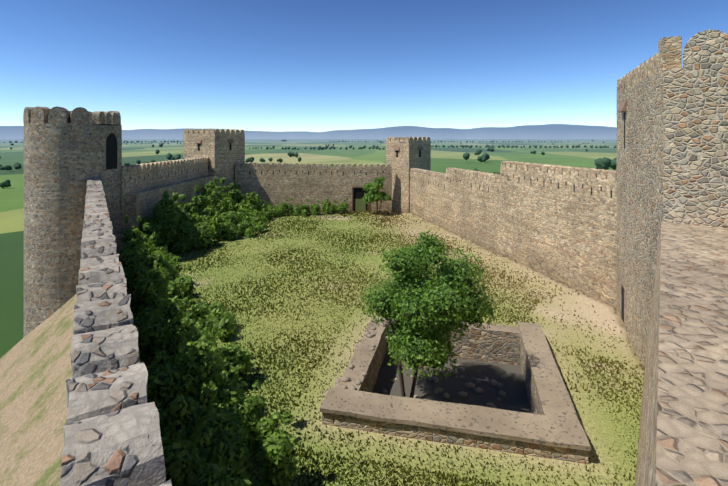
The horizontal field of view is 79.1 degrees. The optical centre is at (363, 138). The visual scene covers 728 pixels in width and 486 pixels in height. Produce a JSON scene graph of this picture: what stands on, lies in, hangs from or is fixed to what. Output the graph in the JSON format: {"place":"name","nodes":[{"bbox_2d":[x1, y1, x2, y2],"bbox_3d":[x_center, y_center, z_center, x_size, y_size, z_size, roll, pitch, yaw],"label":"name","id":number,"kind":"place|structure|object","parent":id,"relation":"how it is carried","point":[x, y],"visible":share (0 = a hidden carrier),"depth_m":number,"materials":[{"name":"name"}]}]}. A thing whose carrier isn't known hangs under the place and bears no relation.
{"place":"outdoors","nodes":[
{"label":"outdoors","id":0,"kind":"place"},
{"bbox_2d":[0,124,616,138],"bbox_3d":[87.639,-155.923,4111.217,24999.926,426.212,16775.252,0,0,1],"label":"mountain ridge","id":1,"kind":"structure","parent":0,"point":[557,131],"depth_m":11816.02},
{"bbox_2d":[0,139,643,485],"bbox_3d":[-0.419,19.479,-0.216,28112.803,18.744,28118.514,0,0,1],"label":"ground","id":2,"kind":"structure","parent":0,"point":[35,369],"depth_m":25.11,"materials":[{"name":"green plant"}]},
{"bbox_2d":[119,214,297,485],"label":"bushes","id":3,"kind":"object","parent":2,"relation":"on","point":[212,423],"visible":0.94,"depth_m":14.22,"materials":[{"name":"green plant"}]},
{"bbox_2d":[138,177,348,251],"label":"bushes","id":4,"kind":"object","parent":2,"relation":"on","point":[213,211],"visible":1,"depth_m":45.52,"materials":[{"name":"green plant"}]},
{"bbox_2d":[0,139,616,187],"bbox_3d":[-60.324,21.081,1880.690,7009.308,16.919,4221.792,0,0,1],"label":"valley trees","id":5,"kind":"object","parent":2,"relation":"on","point":[605,163],"visible":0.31,"depth_m":618.42,"materials":[{"name":"green plant"}]},
{"bbox_2d":[23,30,727,485],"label":"castle walls","id":6,"kind":"structure","parent":2,"relation":"on","point":[637,240],"depth_m":27.59,"materials":[{"name":"stone"}]},
{"bbox_2d":[59,178,171,485],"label":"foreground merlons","id":7,"kind":"object","parent":6,"relation":"on","point":[111,432],"visible":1,"depth_m":5.87,"materials":[{"name":"grey stone"}]},
{"bbox_2d":[362,177,391,213],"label":"tree","id":8,"kind":"object","parent":2,"relation":"on","point":[374,194],"visible":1,"depth_m":58.37,"materials":[{"name":"green plant"}]},
{"bbox_2d":[121,210,644,485],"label":"grass tufts","id":9,"kind":"object","parent":2,"relation":"on","point":[338,456],"visible":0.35,"depth_m":24.38,"materials":[{"name":"green plant"}]},
{"bbox_2d":[358,230,500,397],"bbox_3d":[2.805,7.799,18.672,5.894,7.696,6.067,0,0,1],"label":"tree","id":10,"kind":"object","parent":2,"relation":"on","point":[425,313],"visible":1,"depth_m":17.78,"materials":[{"name":"green plant"}]},
{"bbox_2d":[320,318,590,463],"bbox_3d":[3.553,10.598,19.220,9.241,2.103,9.364,0,0,13],"label":"stone basin","id":11,"kind":"object","parent":2,"relation":"on","point":[519,402],"visible":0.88,"depth_m":17.23,"materials":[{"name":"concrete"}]},
{"bbox_2d":[0,0,727,131],"label":"sky","id":12,"kind":"structure","parent":0,"point":[247,65],"materials":[{"name":"blue"}]}
]}

